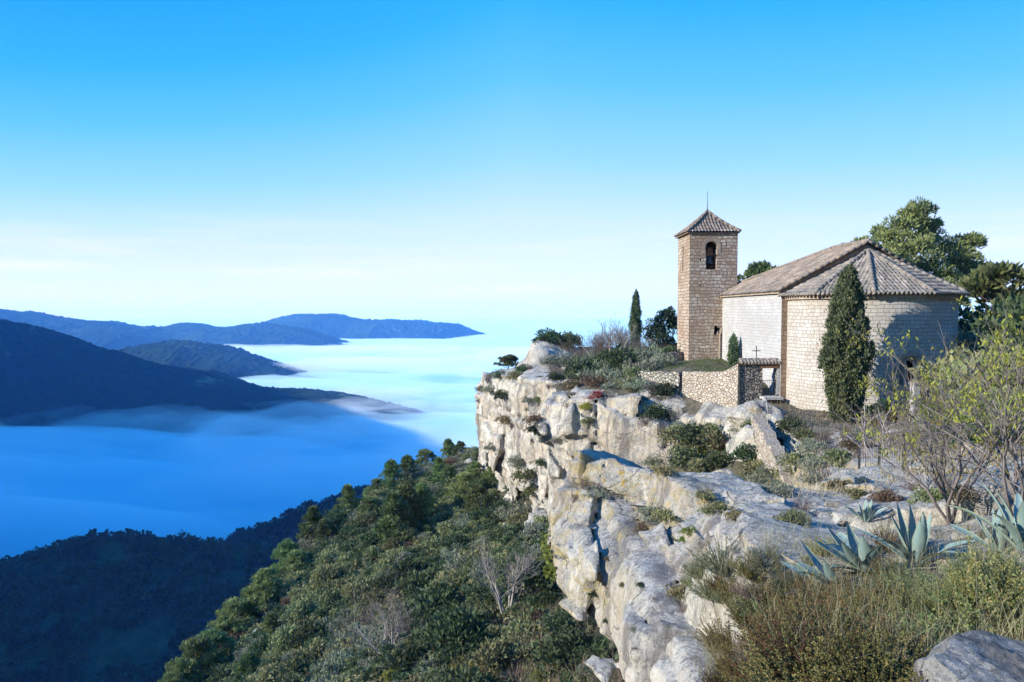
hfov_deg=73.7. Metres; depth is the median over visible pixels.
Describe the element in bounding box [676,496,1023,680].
dry grass
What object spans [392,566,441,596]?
shrub
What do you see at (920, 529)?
agave
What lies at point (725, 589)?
bush
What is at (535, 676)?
shrub
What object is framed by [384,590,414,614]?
shrub
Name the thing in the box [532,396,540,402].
shrub
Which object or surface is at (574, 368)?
shrub
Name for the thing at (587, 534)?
cliff
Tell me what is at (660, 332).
oak tree
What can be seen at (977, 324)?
shrub
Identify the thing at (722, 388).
retaining wall
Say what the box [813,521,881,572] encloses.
agave
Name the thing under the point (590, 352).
shrub
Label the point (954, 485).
almond tree
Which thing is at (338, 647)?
shrub
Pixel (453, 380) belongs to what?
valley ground
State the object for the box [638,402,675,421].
shrub
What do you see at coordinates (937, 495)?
shrub
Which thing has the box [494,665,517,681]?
shrub
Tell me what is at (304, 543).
shrub
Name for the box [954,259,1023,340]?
pine tree
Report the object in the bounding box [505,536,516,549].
shrub
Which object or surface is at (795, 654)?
bush
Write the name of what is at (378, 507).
shrub
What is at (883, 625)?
bush
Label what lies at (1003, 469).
almond tree
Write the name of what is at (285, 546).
pine tree
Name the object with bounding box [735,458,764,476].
shrub
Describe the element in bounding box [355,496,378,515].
pine tree
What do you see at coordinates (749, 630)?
bush
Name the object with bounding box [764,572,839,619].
bush
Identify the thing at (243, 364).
hill
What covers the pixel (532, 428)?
shrub
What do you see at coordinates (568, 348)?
shrub
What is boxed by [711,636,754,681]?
bush
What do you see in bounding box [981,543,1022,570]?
bush
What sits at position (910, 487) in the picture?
shrub
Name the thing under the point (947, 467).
almond tree
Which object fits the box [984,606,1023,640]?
bush
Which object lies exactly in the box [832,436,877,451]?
shrub
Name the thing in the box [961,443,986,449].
boulder
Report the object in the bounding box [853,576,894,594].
bush
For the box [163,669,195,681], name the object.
pine tree
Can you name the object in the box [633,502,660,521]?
shrub
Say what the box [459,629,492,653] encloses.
shrub
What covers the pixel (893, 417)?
shrub
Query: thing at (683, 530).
shrub
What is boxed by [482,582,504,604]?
shrub
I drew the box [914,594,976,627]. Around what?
bush
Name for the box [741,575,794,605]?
bush
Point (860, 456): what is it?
wire fence
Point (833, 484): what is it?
shrub
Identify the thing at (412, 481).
shrub
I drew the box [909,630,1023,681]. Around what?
boulder
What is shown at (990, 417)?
shrub
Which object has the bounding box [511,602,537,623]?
shrub
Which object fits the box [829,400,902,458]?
almond tree
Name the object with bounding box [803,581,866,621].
bush
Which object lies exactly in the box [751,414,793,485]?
path wall
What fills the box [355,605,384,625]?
shrub
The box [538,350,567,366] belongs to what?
shrub
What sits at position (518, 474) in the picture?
shrub
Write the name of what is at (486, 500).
shrub
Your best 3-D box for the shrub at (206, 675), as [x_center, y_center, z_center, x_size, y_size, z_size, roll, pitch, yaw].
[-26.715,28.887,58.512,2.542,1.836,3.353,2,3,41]
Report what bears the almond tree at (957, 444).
on the cliff
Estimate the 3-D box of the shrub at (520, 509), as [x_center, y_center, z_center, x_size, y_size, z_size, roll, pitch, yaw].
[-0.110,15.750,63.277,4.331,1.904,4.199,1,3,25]
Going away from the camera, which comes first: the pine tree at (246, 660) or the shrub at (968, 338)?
the shrub at (968, 338)
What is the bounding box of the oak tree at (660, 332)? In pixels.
[642,306,676,347]
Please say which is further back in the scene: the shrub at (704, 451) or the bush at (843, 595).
the shrub at (704, 451)
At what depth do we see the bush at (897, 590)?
7.63 m
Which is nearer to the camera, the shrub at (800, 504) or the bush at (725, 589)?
the bush at (725, 589)
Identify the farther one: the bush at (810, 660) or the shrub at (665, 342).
the shrub at (665, 342)
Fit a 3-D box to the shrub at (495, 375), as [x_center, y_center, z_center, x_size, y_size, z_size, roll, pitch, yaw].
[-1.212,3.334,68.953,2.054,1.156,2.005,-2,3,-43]
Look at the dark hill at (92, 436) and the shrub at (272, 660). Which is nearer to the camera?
the shrub at (272, 660)
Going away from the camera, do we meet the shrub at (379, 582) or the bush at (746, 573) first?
the bush at (746, 573)
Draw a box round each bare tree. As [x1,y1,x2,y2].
[334,587,424,653]
[469,541,546,622]
[573,314,641,355]
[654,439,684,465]
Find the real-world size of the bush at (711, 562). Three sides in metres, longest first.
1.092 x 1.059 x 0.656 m
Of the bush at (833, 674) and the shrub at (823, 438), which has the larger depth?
the shrub at (823, 438)
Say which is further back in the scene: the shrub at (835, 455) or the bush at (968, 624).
the shrub at (835, 455)
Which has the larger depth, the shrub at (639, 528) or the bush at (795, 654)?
the shrub at (639, 528)
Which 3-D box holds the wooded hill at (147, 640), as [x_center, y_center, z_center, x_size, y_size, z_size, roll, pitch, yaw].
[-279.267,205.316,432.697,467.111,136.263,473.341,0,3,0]
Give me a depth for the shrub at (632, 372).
51.91 m
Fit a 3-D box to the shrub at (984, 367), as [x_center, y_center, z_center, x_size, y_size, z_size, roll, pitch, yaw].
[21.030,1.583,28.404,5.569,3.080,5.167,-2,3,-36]
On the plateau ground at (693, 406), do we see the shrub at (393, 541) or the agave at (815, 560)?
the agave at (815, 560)
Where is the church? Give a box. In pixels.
[674,192,970,419]
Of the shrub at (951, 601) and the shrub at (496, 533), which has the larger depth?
the shrub at (496, 533)
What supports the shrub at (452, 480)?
on the hillside
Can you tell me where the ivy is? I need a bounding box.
[532,513,556,580]
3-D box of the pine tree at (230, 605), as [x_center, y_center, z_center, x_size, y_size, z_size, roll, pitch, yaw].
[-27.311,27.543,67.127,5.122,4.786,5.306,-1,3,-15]
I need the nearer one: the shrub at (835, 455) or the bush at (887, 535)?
the bush at (887, 535)
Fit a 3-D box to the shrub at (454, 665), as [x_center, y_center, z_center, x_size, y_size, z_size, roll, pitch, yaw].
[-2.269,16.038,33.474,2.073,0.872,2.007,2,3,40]
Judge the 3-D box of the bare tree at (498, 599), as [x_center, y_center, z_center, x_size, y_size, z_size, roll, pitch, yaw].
[-0.214,12.868,37.122,4.362,4.597,3.335,1,3,11]
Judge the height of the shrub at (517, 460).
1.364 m
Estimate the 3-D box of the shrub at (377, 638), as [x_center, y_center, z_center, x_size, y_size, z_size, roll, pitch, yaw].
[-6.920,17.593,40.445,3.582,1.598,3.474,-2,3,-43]
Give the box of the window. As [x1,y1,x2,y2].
[891,351,926,389]
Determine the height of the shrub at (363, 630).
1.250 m
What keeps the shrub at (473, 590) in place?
on the hillside
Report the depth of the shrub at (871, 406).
38.41 m
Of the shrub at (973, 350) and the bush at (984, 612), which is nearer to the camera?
the bush at (984, 612)
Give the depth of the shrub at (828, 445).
28.74 m
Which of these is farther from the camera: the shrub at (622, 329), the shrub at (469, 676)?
the shrub at (622, 329)
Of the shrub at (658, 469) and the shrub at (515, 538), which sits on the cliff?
the shrub at (658, 469)
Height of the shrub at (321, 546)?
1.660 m
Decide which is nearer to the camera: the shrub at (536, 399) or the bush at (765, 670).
the bush at (765, 670)
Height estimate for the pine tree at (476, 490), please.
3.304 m
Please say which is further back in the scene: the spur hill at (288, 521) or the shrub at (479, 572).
the spur hill at (288, 521)
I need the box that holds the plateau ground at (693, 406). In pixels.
[485,346,1023,636]
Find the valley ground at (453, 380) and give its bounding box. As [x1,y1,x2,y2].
[0,318,676,558]
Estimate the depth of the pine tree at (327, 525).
80.61 m
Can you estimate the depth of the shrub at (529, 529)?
42.52 m
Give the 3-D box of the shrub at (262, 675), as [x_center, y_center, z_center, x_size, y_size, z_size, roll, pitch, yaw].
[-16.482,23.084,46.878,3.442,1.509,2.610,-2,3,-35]
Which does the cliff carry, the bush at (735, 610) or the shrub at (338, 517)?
the bush at (735, 610)
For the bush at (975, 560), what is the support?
on the cliff
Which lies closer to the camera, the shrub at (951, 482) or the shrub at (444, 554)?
the shrub at (951, 482)
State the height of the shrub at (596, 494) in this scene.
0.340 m
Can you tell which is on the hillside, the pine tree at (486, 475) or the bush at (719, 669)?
the pine tree at (486, 475)
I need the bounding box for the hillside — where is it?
[229,348,1023,681]
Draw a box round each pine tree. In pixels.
[157,634,227,681]
[161,656,206,681]
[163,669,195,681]
[188,627,238,670]
[206,596,257,632]
[214,615,234,648]
[232,584,267,624]
[234,652,262,680]
[242,566,284,614]
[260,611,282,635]
[269,539,304,571]
[278,549,310,576]
[295,505,323,541]
[313,518,336,541]
[330,504,342,514]
[336,484,362,508]
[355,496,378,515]
[362,487,370,497]
[366,477,386,494]
[371,489,417,540]
[378,458,404,487]
[384,483,430,530]
[398,454,419,477]
[412,481,438,519]
[414,448,436,468]
[430,456,449,482]
[438,464,456,479]
[440,438,456,460]
[444,471,477,500]
[451,440,465,455]
[463,484,487,511]
[464,460,484,481]
[479,466,495,487]
[493,354,518,368]
[737,260,776,281]
[838,196,989,308]
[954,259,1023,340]
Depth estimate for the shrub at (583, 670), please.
27.27 m
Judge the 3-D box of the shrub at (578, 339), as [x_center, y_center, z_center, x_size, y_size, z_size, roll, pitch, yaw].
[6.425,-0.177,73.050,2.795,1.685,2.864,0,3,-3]
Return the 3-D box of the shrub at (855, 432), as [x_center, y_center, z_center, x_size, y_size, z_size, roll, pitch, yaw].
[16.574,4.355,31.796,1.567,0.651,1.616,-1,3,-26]
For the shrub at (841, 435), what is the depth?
31.67 m
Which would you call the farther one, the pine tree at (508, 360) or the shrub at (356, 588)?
the pine tree at (508, 360)
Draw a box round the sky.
[0,0,1023,317]
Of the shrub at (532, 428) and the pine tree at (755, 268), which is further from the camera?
the pine tree at (755, 268)
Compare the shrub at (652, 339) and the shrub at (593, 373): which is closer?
the shrub at (593, 373)
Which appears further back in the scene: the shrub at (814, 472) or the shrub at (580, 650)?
the shrub at (580, 650)
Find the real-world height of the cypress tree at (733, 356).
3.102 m
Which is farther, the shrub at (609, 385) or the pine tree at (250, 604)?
the pine tree at (250, 604)
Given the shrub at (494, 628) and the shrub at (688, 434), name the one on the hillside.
the shrub at (494, 628)
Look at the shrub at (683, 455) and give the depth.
39.43 m
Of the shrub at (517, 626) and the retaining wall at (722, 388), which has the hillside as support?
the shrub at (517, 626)
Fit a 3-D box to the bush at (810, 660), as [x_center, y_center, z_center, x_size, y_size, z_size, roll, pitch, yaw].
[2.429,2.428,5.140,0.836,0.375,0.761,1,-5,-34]
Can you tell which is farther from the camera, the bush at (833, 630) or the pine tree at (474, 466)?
the pine tree at (474, 466)
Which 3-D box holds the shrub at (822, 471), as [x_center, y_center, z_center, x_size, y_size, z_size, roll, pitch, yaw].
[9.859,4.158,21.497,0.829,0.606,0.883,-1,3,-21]
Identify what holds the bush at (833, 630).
on the cliff
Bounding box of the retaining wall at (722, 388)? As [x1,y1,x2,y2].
[682,363,740,406]
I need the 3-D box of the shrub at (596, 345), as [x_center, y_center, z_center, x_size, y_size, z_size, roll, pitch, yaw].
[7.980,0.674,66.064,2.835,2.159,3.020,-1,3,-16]
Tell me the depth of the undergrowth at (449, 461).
64.90 m
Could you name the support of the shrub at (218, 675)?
on the hillside
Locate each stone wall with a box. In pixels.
[621,370,682,390]
[650,351,683,360]
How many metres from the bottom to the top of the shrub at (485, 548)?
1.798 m
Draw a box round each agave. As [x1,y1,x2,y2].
[778,541,843,594]
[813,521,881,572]
[841,499,888,521]
[851,502,975,566]
[945,483,1023,550]
[948,506,1015,552]
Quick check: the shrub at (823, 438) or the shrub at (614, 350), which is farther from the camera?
the shrub at (614, 350)
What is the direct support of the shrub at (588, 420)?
on the cliff
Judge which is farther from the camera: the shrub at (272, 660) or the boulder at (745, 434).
the shrub at (272, 660)
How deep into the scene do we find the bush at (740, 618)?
9.88 m
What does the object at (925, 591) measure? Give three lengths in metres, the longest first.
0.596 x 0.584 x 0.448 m
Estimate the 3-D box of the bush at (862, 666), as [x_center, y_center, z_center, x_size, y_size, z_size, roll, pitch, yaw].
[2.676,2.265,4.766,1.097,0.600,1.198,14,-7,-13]
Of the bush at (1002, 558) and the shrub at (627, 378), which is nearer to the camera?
the bush at (1002, 558)
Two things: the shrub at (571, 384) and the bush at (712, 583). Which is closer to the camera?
the bush at (712, 583)
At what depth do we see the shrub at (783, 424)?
35.47 m
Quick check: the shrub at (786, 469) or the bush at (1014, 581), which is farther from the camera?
the shrub at (786, 469)
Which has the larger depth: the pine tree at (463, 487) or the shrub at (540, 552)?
the pine tree at (463, 487)
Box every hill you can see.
[0,309,173,349]
[0,319,476,552]
[0,537,278,681]
[117,339,434,388]
[159,321,428,366]
[234,493,361,547]
[264,313,531,356]
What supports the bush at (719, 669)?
on the cliff
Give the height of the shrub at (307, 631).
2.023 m
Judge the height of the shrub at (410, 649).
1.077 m
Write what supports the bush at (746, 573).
on the plateau ground at (693, 406)
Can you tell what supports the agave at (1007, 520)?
on the cliff
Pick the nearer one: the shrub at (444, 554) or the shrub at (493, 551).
the shrub at (493, 551)
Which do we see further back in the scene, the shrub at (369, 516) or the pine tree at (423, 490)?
the shrub at (369, 516)
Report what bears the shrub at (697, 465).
on the hillside
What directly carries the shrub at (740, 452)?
on the hillside
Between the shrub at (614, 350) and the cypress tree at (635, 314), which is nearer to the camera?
the shrub at (614, 350)
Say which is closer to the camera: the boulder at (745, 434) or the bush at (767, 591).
the bush at (767, 591)
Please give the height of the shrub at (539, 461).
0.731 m
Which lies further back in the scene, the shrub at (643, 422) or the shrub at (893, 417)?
the shrub at (643, 422)
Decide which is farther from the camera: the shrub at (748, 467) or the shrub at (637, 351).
the shrub at (637, 351)
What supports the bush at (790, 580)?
on the plateau ground at (693, 406)
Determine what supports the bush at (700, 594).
on the cliff
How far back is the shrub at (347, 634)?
46.94 m
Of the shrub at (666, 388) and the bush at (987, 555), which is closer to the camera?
the bush at (987, 555)
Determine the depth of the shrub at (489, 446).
68.45 m
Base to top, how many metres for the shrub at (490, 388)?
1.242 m
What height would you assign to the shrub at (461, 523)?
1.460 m
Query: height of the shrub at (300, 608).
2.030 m
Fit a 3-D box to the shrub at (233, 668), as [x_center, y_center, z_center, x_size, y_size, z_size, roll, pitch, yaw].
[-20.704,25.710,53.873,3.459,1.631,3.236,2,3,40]
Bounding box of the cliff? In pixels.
[475,340,1023,681]
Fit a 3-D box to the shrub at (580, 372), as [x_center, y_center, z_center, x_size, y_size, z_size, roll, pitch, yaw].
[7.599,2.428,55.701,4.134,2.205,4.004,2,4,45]
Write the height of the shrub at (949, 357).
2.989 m
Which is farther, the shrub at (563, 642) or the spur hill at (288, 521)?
the spur hill at (288, 521)
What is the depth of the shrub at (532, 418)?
52.15 m
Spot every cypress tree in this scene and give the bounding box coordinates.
[627,289,642,349]
[726,331,741,365]
[817,263,877,422]
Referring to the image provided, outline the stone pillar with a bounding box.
[909,382,921,427]
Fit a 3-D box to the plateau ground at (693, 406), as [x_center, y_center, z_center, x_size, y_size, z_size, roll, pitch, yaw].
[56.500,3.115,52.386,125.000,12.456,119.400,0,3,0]
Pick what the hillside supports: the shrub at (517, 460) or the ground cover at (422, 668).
the ground cover at (422, 668)
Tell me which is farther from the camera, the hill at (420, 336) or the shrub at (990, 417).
the hill at (420, 336)
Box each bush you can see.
[677,546,704,579]
[680,574,691,586]
[684,565,719,600]
[690,613,741,654]
[691,533,739,582]
[698,657,729,681]
[705,572,728,592]
[709,637,743,678]
[710,584,733,605]
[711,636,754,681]
[713,572,747,609]
[714,622,902,681]
[719,637,766,681]
[722,563,780,601]
[722,596,763,631]
[725,594,748,625]
[727,551,769,581]
[727,571,787,619]
[728,628,753,666]
[730,592,820,661]
[734,584,807,648]
[737,538,788,574]
[739,564,878,658]
[740,590,918,681]
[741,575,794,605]
[746,608,877,681]
[758,593,772,608]
[760,616,825,681]
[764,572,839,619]
[766,561,813,598]
[783,627,839,678]
[786,569,836,607]
[791,606,917,656]
[800,554,814,565]
[803,530,836,556]
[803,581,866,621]
[806,607,918,681]
[806,615,928,681]
[808,620,911,681]
[809,661,880,681]
[812,582,882,614]
[813,596,926,650]
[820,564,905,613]
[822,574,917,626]
[825,604,896,646]
[837,620,935,673]
[838,638,914,681]
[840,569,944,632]
[842,610,926,654]
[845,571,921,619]
[845,622,932,655]
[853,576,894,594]
[855,613,921,653]
[860,550,942,597]
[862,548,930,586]
[868,525,902,552]
[878,581,923,599]
[883,603,959,656]
[893,607,951,654]
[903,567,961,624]
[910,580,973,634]
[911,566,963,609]
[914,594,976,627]
[915,616,947,638]
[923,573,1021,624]
[924,561,1023,639]
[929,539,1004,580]
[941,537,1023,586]
[944,598,1000,626]
[946,542,1023,621]
[948,526,1023,632]
[953,592,1008,620]
[960,544,1023,619]
[967,541,1023,573]
[978,606,1023,640]
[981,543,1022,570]
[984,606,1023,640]
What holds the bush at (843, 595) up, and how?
on the plateau ground at (693, 406)
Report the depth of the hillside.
35.69 m
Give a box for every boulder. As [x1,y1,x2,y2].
[464,458,473,464]
[524,519,534,525]
[726,399,783,430]
[726,425,755,461]
[827,469,869,483]
[857,464,914,482]
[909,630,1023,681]
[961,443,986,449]
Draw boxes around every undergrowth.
[177,446,545,681]
[224,458,548,677]
[290,478,459,681]
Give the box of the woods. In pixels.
[0,473,408,681]
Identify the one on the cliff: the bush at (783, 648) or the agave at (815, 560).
the bush at (783, 648)
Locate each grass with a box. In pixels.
[416,594,613,681]
[422,594,624,681]
[656,358,770,388]
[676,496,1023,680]
[747,390,1023,498]
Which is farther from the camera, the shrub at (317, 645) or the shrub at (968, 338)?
the shrub at (317, 645)
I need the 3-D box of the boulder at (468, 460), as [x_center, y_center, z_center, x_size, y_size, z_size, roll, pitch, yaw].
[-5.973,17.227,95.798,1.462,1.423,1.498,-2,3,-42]
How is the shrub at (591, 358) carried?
on the plateau ground at (693, 406)
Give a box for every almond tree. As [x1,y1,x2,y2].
[819,350,1023,524]
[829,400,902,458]
[836,298,1023,503]
[843,293,1023,516]
[866,416,1001,491]
[893,343,1023,473]
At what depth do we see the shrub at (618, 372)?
53.58 m
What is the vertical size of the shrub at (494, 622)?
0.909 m
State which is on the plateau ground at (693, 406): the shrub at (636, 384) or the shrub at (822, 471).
the shrub at (636, 384)
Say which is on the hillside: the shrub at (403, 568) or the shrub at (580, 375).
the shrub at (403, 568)
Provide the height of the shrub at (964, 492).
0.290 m
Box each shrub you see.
[198,666,210,681]
[203,661,234,681]
[219,629,246,649]
[224,650,260,677]
[245,659,282,681]
[248,632,273,657]
[256,654,285,671]
[263,624,303,661]
[269,648,314,681]
[276,669,312,681]
[279,597,321,624]
[282,578,302,591]
[285,617,324,650]
[296,533,316,549]
[300,636,335,662]
[301,590,318,602]
[303,619,325,626]
[306,563,341,588]
[306,658,347,681]
[307,667,321,676]
[314,587,343,612]
[315,538,333,551]
[319,636,361,664]
[322,507,351,524]
[325,646,358,664]
[325,670,366,681]
[327,619,367,652]
[329,574,353,588]
[333,608,356,627]
[340,573,373,604]
[346,630,381,661]
[348,648,378,666]
[349,625,377,647]
[351,510,378,526]
[352,573,379,585]
[354,587,390,610]
[354,624,394,645]
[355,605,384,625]
[357,656,375,665]
[359,495,386,513]
[365,489,384,496]
[366,623,410,657]
[367,574,393,592]
[369,501,388,516]
[372,567,402,582]
[374,637,436,679]
[379,664,404,681]
[380,536,403,551]
[380,608,414,633]
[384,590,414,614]
[385,556,428,580]
[385,583,408,604]
[386,612,428,635]
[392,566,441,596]
[393,475,418,490]
[395,525,420,542]
[398,578,464,631]
[400,646,426,668]
[410,606,468,644]
[413,484,438,495]
[421,664,448,681]
[428,651,455,673]
[430,602,491,652]
[431,570,467,589]
[432,568,458,587]
[434,641,467,666]
[435,675,455,681]
[438,543,462,559]
[439,532,471,551]
[442,546,487,571]
[444,476,467,488]
[446,655,472,674]
[446,664,509,681]
[448,513,475,528]
[456,554,489,573]
[459,542,492,557]
[459,560,481,579]
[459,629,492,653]
[464,578,497,607]
[464,648,478,660]
[467,553,501,580]
[470,636,530,677]
[471,493,501,511]
[473,533,491,545]
[473,619,496,631]
[479,382,494,392]
[481,623,505,640]
[482,505,509,522]
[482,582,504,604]
[483,523,515,543]
[484,442,497,449]
[488,545,506,554]
[489,389,508,401]
[489,476,498,483]
[490,368,505,378]
[490,499,530,520]
[493,415,511,425]
[493,496,518,508]
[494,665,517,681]
[496,521,526,547]
[500,612,539,646]
[501,511,528,526]
[502,481,524,496]
[505,370,522,379]
[505,454,524,468]
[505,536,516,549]
[507,643,534,663]
[508,600,525,616]
[509,548,533,563]
[509,558,558,596]
[510,465,537,485]
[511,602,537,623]
[514,363,529,371]
[516,496,532,507]
[517,520,549,540]
[520,484,538,497]
[521,396,533,402]
[521,413,541,424]
[523,421,539,435]
[527,666,546,681]
[528,542,545,560]
[530,623,598,678]
[531,327,562,344]
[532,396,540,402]
[535,457,546,465]
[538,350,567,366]
[538,591,562,608]
[538,609,585,635]
[546,371,563,380]
[548,361,562,373]
[550,329,580,347]
[551,348,587,365]
[552,650,574,671]
[556,337,578,350]
[556,378,585,388]
[559,671,574,681]
[562,355,601,379]
[567,347,587,356]
[568,491,579,502]
[571,333,583,345]
[571,343,595,356]
[571,643,599,668]
[572,477,598,490]
[572,663,598,681]
[575,350,597,365]
[576,358,613,379]
[576,367,590,381]
[578,402,592,410]
[578,415,595,425]
[579,327,613,348]
[580,349,617,368]
[581,373,611,389]
[584,340,606,354]
[584,485,614,497]
[585,327,622,351]
[585,390,605,398]
[586,361,615,377]
[587,635,609,651]
[594,343,647,371]
[595,363,625,378]
[599,375,626,388]
[604,353,637,371]
[608,320,630,347]
[612,376,641,391]
[615,329,635,350]
[617,355,660,371]
[620,376,649,392]
[621,366,652,378]
[624,347,649,359]
[630,338,651,349]
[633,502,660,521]
[633,520,649,532]
[634,581,644,587]
[635,414,651,425]
[636,339,666,357]
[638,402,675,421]
[638,456,666,466]
[641,318,666,341]
[642,350,677,364]
[643,379,660,396]
[648,339,676,350]
[648,382,679,397]
[649,506,680,522]
[650,464,679,478]
[651,345,679,356]
[651,420,669,433]
[657,424,695,452]
[664,583,685,601]
[667,401,691,421]
[667,445,704,467]
[668,420,696,431]
[669,422,718,450]
[676,536,684,541]
[676,603,687,613]
[678,525,697,535]
[681,457,716,472]
[687,430,730,453]
[689,443,707,457]
[692,421,724,438]
[694,487,715,501]
[697,500,734,515]
[703,448,733,468]
[712,438,728,449]
[718,507,753,521]
[728,441,757,461]
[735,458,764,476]
[743,464,775,482]
[760,478,792,497]
[770,468,793,481]
[771,508,811,527]
[774,415,806,432]
[774,449,821,470]
[776,465,793,474]
[786,427,818,441]
[790,496,819,514]
[792,437,828,450]
[796,454,832,472]
[796,470,826,483]
[811,463,833,476]
[813,430,835,443]
[819,448,853,467]
[821,442,850,451]
[821,478,853,491]
[829,425,858,438]
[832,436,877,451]
[840,487,867,499]
[851,429,878,438]
[852,450,872,458]
[855,398,904,423]
[859,405,874,418]
[868,488,904,502]
[871,411,906,426]
[897,479,916,490]
[907,486,947,504]
[908,344,999,394]
[908,380,983,429]
[920,393,1020,449]
[928,355,1010,398]
[930,472,954,486]
[938,484,988,503]
[954,317,1023,352]
[957,343,992,356]
[958,292,1023,335]
[958,349,1023,395]
[962,385,1023,439]
[969,294,1023,348]
[974,343,1023,363]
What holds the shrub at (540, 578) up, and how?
on the hillside
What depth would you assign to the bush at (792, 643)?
5.58 m
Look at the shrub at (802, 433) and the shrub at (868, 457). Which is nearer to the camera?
the shrub at (868, 457)
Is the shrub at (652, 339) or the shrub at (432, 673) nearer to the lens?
the shrub at (432, 673)
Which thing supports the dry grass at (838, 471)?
on the plateau ground at (693, 406)
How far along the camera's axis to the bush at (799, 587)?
8.28 m
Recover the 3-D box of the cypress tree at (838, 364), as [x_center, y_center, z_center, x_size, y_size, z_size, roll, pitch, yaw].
[17.786,0.350,36.708,3.094,9.152,2.748,0,3,-4]
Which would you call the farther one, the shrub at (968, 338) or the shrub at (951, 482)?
the shrub at (968, 338)
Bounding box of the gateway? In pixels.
[738,346,783,403]
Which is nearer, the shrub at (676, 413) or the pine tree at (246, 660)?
the shrub at (676, 413)
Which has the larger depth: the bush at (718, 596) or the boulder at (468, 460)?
the boulder at (468, 460)
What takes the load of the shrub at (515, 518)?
on the hillside
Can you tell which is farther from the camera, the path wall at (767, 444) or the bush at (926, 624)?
the path wall at (767, 444)
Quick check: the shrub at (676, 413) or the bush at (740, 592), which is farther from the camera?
the shrub at (676, 413)
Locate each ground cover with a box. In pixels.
[213,447,618,681]
[254,460,547,681]
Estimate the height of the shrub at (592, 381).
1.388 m
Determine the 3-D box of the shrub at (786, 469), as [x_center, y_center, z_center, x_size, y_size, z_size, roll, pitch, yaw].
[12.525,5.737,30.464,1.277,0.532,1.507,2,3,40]
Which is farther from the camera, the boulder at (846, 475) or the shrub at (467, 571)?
the shrub at (467, 571)
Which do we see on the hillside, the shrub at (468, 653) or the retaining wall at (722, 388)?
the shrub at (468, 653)
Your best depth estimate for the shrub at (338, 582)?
61.14 m
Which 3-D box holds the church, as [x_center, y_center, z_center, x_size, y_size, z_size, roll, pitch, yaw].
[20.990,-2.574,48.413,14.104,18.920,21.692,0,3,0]
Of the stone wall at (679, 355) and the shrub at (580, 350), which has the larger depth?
the shrub at (580, 350)
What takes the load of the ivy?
attached to the cliff
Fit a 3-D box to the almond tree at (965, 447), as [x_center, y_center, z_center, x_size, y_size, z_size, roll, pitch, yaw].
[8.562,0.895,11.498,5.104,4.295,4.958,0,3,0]
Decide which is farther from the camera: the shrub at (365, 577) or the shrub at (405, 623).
the shrub at (365, 577)
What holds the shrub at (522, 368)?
on the cliff
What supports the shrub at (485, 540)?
on the hillside
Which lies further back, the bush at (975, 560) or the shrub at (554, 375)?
the shrub at (554, 375)
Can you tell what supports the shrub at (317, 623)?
on the hillside
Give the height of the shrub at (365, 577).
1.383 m
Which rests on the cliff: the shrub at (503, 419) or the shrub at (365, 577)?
the shrub at (503, 419)
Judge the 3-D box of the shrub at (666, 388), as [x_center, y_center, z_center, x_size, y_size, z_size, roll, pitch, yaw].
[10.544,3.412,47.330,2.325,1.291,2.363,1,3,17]
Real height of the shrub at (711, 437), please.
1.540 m
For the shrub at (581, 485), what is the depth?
19.89 m
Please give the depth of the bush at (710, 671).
9.86 m
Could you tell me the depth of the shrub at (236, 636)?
64.97 m
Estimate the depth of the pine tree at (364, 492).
95.64 m
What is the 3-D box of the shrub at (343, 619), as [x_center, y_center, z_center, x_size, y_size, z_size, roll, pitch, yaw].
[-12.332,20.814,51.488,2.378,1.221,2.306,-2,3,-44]
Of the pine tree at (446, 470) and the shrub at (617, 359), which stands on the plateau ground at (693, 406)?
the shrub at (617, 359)
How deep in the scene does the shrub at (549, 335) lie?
70.90 m
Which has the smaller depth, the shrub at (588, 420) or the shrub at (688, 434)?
the shrub at (688, 434)
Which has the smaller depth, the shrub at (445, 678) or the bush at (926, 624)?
the bush at (926, 624)
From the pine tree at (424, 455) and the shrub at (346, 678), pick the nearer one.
the shrub at (346, 678)
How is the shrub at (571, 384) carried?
on the plateau ground at (693, 406)
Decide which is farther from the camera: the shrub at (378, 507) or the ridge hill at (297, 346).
the ridge hill at (297, 346)
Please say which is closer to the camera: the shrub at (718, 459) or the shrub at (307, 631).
the shrub at (718, 459)
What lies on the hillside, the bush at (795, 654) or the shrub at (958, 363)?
the shrub at (958, 363)
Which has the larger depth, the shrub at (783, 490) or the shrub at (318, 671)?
the shrub at (318, 671)
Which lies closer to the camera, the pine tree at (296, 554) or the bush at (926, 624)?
the bush at (926, 624)
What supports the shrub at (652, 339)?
on the plateau ground at (693, 406)
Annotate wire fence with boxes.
[858,445,904,468]
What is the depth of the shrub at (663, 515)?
16.16 m

